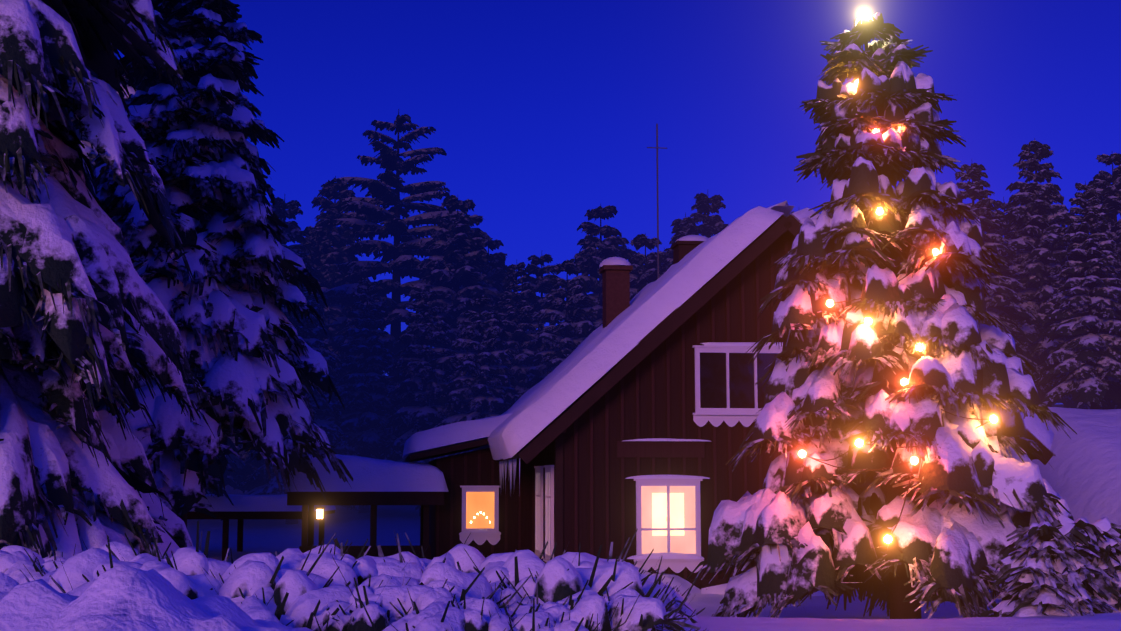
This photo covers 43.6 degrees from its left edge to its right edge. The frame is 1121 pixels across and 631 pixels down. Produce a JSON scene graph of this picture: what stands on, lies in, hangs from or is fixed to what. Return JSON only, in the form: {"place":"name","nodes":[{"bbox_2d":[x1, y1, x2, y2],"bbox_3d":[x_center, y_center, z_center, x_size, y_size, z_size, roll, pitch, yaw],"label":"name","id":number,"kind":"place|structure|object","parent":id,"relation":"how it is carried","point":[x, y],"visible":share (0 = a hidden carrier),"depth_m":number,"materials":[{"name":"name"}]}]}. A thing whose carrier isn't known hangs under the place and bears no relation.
{"place":"outdoors","nodes":[
{"label":"outdoors","id":0,"kind":"place"},
{"bbox_2d":[0,404,1120,630],"bbox_3d":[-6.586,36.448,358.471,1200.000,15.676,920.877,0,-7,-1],"label":"snow ground","id":1,"kind":"structure","parent":0,"point":[1080,470],"depth_m":13.15,"materials":[{"name":"white snow"}]},
{"bbox_2d":[0,542,170,583],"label":"shrub","id":2,"kind":"object","parent":1,"relation":"on","point":[14,559],"visible":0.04,"depth_m":13.16,"materials":[{"name":"white plant"}]},
{"bbox_2d":[0,0,216,558],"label":"spruce","id":3,"kind":"object","parent":1,"relation":"on","point":[79,300],"visible":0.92,"depth_m":17.62,"materials":[{"name":"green plant"}]},
{"bbox_2d":[20,542,229,581],"bbox_3d":[-3.797,3.048,12.682,2.668,1.940,2.509,-1,-7,7],"label":"shrub","id":4,"kind":"object","parent":1,"relation":"on","point":[28,580],"depth_m":12.69,"materials":[{"name":"plant"}]},
{"bbox_2d":[66,47,245,505],"bbox_3d":[-13.155,-3.068,34.399,10.364,18.839,10.696,4,-8,-31],"label":"spruce","id":5,"kind":"object","parent":1,"relation":"on","point":[91,155],"visible":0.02,"depth_m":34.63,"materials":[{"name":"green plant"}]},
{"bbox_2d":[18,529,350,599],"bbox_3d":[-2.857,2.760,10.261,3.337,2.427,3.138,-4,-8,32],"label":"shrub","id":6,"kind":"object","parent":1,"relation":"on","point":[183,572],"visible":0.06,"depth_m":9.90,"materials":[{"name":"white plant"}]},
{"bbox_2d":[43,520,370,581],"bbox_3d":[-2.510,2.914,11.698,3.171,2.448,3.290,-2,-7,19],"label":"shrub","id":7,"kind":"object","parent":1,"relation":"on","point":[293,558],"visible":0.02,"depth_m":11.21,"materials":[{"name":"white plant"}]},
{"bbox_2d":[81,0,352,527],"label":"spruce","id":8,"kind":"object","parent":1,"relation":"on","point":[256,362],"visible":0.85,"depth_m":25.87,"materials":[{"name":"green plant"}]},
{"bbox_2d":[207,437,264,493],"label":"spruce","id":9,"kind":"object","parent":1,"relation":"on","point":[232,479],"visible":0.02,"depth_m":48.69,"materials":[{"name":"green plant"}]},
{"bbox_2d":[187,494,335,560],"bbox_3d":[-8.470,5.613,36.315,5.034,1.983,2.538,0,-7,-1],"label":"shelter","id":10,"kind":"object","parent":1,"relation":"on","point":[256,507],"visible":0.48,"depth_m":35.29,"materials":[{"name":"brown wood"}]},
{"bbox_2d":[221,251,359,523],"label":"spruce","id":11,"kind":"object","parent":1,"relation":"on","point":[311,334],"visible":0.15,"depth_m":47.40,"materials":[{"name":"green plant"}]},
{"bbox_2d":[270,197,344,418],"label":"spruce","id":12,"kind":"object","parent":1,"relation":"on","point":[294,232],"visible":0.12,"depth_m":55.19,"materials":[{"name":"green plant"}]},
{"bbox_2d":[235,577,410,630],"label":"shrub","id":13,"kind":"object","parent":1,"relation":"on","point":[253,607],"visible":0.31,"depth_m":9.34,"materials":[{"name":"white plant"}]},
{"bbox_2d":[296,223,357,386],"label":"spruce","id":14,"kind":"object","parent":1,"relation":"on","point":[326,263],"visible":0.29,"depth_m":66.09,"materials":[{"name":"green plant"}]},
{"bbox_2d":[296,176,388,416],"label":"spruce","id":15,"kind":"object","parent":1,"relation":"on","point":[329,190],"visible":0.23,"depth_m":75.35,"materials":[{"name":"green plant"}]},
{"bbox_2d":[322,278,405,512],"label":"spruce","id":16,"kind":"object","parent":1,"relation":"on","point":[366,402],"visible":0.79,"depth_m":51.24,"materials":[{"name":"green plant"}]},
{"bbox_2d":[202,533,531,630],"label":"shrub","id":17,"kind":"object","parent":1,"relation":"on","point":[299,597],"visible":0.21,"depth_m":10.18,"materials":[{"name":"white plant"}]},
{"bbox_2d":[275,533,470,566],"bbox_3d":[-2.255,3.003,13.567,2.341,1.771,2.789,-3,-7,21],"label":"shrub","id":18,"kind":"object","parent":1,"relation":"on","point":[426,561],"depth_m":13.83,"materials":[{"name":"white plant"}]},
{"bbox_2d":[312,109,482,416],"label":"sparse spruce","id":19,"kind":"object","parent":1,"relation":"on","point":[401,259],"visible":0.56,"depth_m":62.09,"materials":[{"name":"green plant"}]},
{"bbox_2d":[355,291,462,515],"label":"spruce","id":20,"kind":"object","parent":1,"relation":"on","point":[416,387],"visible":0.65,"depth_m":49.42,"materials":[{"name":"green plant"}]},
{"bbox_2d":[314,577,525,630],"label":"shrub","id":21,"kind":"object","parent":1,"relation":"on","point":[474,615],"visible":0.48,"depth_m":9.09,"materials":[{"name":"white plant"}]},
{"bbox_2d":[395,195,505,413],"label":"spruce","id":22,"kind":"object","parent":1,"relation":"on","point":[461,249],"visible":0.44,"depth_m":57.83,"materials":[{"name":"green plant"}]},
{"bbox_2d":[333,531,590,574],"bbox_3d":[-0.998,3.216,13.136,3.274,2.381,3.079,3,-7,-25],"label":"shrub","id":23,"kind":"object","parent":1,"relation":"on","point":[455,554],"depth_m":13.51,"materials":[{"name":"white plant"}]},
{"bbox_2d":[415,295,521,509],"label":"spruce","id":24,"kind":"object","parent":1,"relation":"on","point":[487,388],"visible":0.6,"depth_m":47.51,"materials":[{"name":"green plant"}]},
{"bbox_2d":[332,556,604,628],"bbox_3d":[-0.528,2.463,10.079,2.011,1.522,2.396,0,-7,3],"label":"shrub","id":25,"kind":"object","parent":1,"relation":"on","point":[422,597],"visible":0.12,"depth_m":9.67,"materials":[{"name":"white plant"}]},
{"bbox_2d":[469,235,513,353],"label":"spruce","id":26,"kind":"object","parent":1,"relation":"on","point":[496,277],"visible":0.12,"depth_m":70.12,"materials":[{"name":"green plant"}]},
{"bbox_2d":[481,262,545,413],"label":"spruce","id":27,"kind":"object","parent":1,"relation":"on","point":[517,319],"visible":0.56,"depth_m":54.80,"materials":[{"name":"green plant"}]},
{"bbox_2d":[515,254,565,364],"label":"spruce","id":28,"kind":"object","parent":1,"relation":"on","point":[540,284],"visible":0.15,"depth_m":64.23,"materials":[{"name":"green plant"}]},
{"bbox_2d":[517,260,597,388],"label":"spruce","id":29,"kind":"object","parent":1,"relation":"on","point":[556,348],"visible":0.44,"depth_m":51.76,"materials":[{"name":"green plant"}]},
{"bbox_2d":[457,529,675,609],"bbox_3d":[-0.366,2.934,11.728,3.086,2.296,2.974,-2,-7,13],"label":"shrub","id":30,"kind":"object","parent":1,"relation":"on","point":[559,577],"visible":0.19,"depth_m":11.07,"materials":[{"name":"white plant"}]},
{"bbox_2d":[488,572,700,630],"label":"shrub","id":31,"kind":"object","parent":1,"relation":"on","point":[594,612],"visible":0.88,"depth_m":9.41,"materials":[{"name":"white plant"}]},
{"bbox_2d":[556,203,633,338],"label":"spruce","id":32,"kind":"object","parent":1,"relation":"on","point":[590,257],"visible":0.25,"depth_m":62.20,"materials":[{"name":"green plant"}]},
{"bbox_2d":[521,568,707,630],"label":"shrub","id":33,"kind":"object","parent":1,"relation":"on","point":[607,598],"visible":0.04,"depth_m":10.51,"materials":[{"name":"white plant"}]},
{"bbox_2d":[600,233,669,324],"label":"spruce","id":34,"kind":"object","parent":1,"relation":"on","point":[647,272],"visible":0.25,"depth_m":56.25,"materials":[{"name":"green plant"}]},
{"bbox_2d":[628,247,643,276],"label":"spruce","id":35,"kind":"object","parent":1,"relation":"on","point":[635,253],"depth_m":72.36,"materials":[{"name":"green plant"}]},
{"bbox_2d":[578,545,704,622],"bbox_3d":[0.154,2.973,13.191,2.809,1.784,2.358,-5,-8,34],"label":"shrub","id":36,"kind":"object","parent":1,"relation":"on","point":[650,581],"depth_m":12.68,"materials":[{"name":"white plant"}]},
{"bbox_2d":[287,124,1052,588],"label":"house walls","id":37,"kind":"structure","parent":1,"relation":"on","point":[643,388],"depth_m":26.16,"materials":[{"name":"brown wood"}]},
{"bbox_2d":[315,505,324,519],"bbox_3d":[-4.987,4.001,29.045,0.200,0.480,0.200,1,-7,-7],"label":"porch lantern","id":38,"kind":"object","parent":37,"relation":"attached to","point":[319,514],"visible":0.85,"depth_m":28.96,"materials":[{"name":"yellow glass"}]},
{"bbox_2d":[661,213,701,271],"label":"spruce","id":39,"kind":"object","parent":1,"relation":"on","point":[685,226],"visible":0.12,"depth_m":60.55,"materials":[{"name":"green plant"}]},
{"bbox_2d":[690,193,727,237],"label":"spruce","id":40,"kind":"object","parent":1,"relation":"on","point":[710,226],"visible":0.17,"depth_m":68.75,"materials":[{"name":"green plant"}]},
{"bbox_2d":[686,12,1076,618],"bbox_3d":[4.605,0.143,20.009,5.647,9.288,5.076,0,-7,-1],"label":"christmas tree","id":41,"kind":"object","parent":1,"relation":"on","point":[797,528],"visible":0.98,"depth_m":19.20,"materials":[{"name":"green plant"}]},
{"bbox_2d":[798,10,998,604],"bbox_3d":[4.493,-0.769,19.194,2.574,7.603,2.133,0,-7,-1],"label":"string lights","id":42,"kind":"object","parent":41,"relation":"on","point":[864,14],"visible":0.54,"depth_m":18.84},
{"bbox_2d":[955,163,1046,377],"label":"spruce","id":43,"kind":"object","parent":1,"relation":"on","point":[1000,305],"visible":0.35,"depth_m":40.19,"materials":[{"name":"green plant"}]},
{"bbox_2d":[985,197,1072,404],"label":"spruce","id":44,"kind":"object","parent":1,"relation":"on","point":[1003,230],"visible":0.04,"depth_m":50.70,"materials":[{"name":"green plant"}]},
{"bbox_2d":[996,140,1086,406],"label":"spruce","id":45,"kind":"object","parent":1,"relation":"on","point":[1038,219],"visible":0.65,"depth_m":42.23,"materials":[{"name":"green plant"}]},
{"bbox_2d":[975,522,1120,616],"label":"sapling","id":46,"kind":"object","parent":1,"relation":"on","point":[1043,578],"visible":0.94,"depth_m":13.06,"materials":[{"name":"green plant"}]},
{"bbox_2d":[1030,515,1120,612],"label":"sapling","id":47,"kind":"object","parent":1,"relation":"on","point":[1104,534],"visible":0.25,"depth_m":14.51,"materials":[{"name":"green plant"}]},
{"bbox_2d":[1050,262,1102,408],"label":"spruce","id":48,"kind":"object","parent":1,"relation":"on","point":[1073,405],"visible":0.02,"depth_m":53.48,"materials":[{"name":"green plant"}]},
{"bbox_2d":[1035,183,1120,409],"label":"spruce","id":49,"kind":"object","parent":1,"relation":"on","point":[1083,361],"visible":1,"depth_m":38.04,"materials":[{"name":"green plant"}]},
{"bbox_2d":[1070,153,1120,408],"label":"spruce","id":50,"kind":"object","parent":1,"relation":"on","point":[1109,197],"visible":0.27,"depth_m":44.70,"materials":[{"name":"green plant"}]},
{"bbox_2d":[1101,267,1120,409],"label":"spruce","id":51,"kind":"object","parent":1,"relation":"on","point":[1108,406],"visible":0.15,"depth_m":41.95,"materials":[{"name":"green plant"}]},
{"bbox_2d":[114,0,1120,403],"label":"sky","id":52,"kind":"structure","parent":0,"point":[543,113],"materials":[{"name":"blue"}]},
{"bbox_2d":[285,200,1055,595],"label":"house","id":53,"kind":"structure","parent":0,"point":[727,378],"depth_m":26.26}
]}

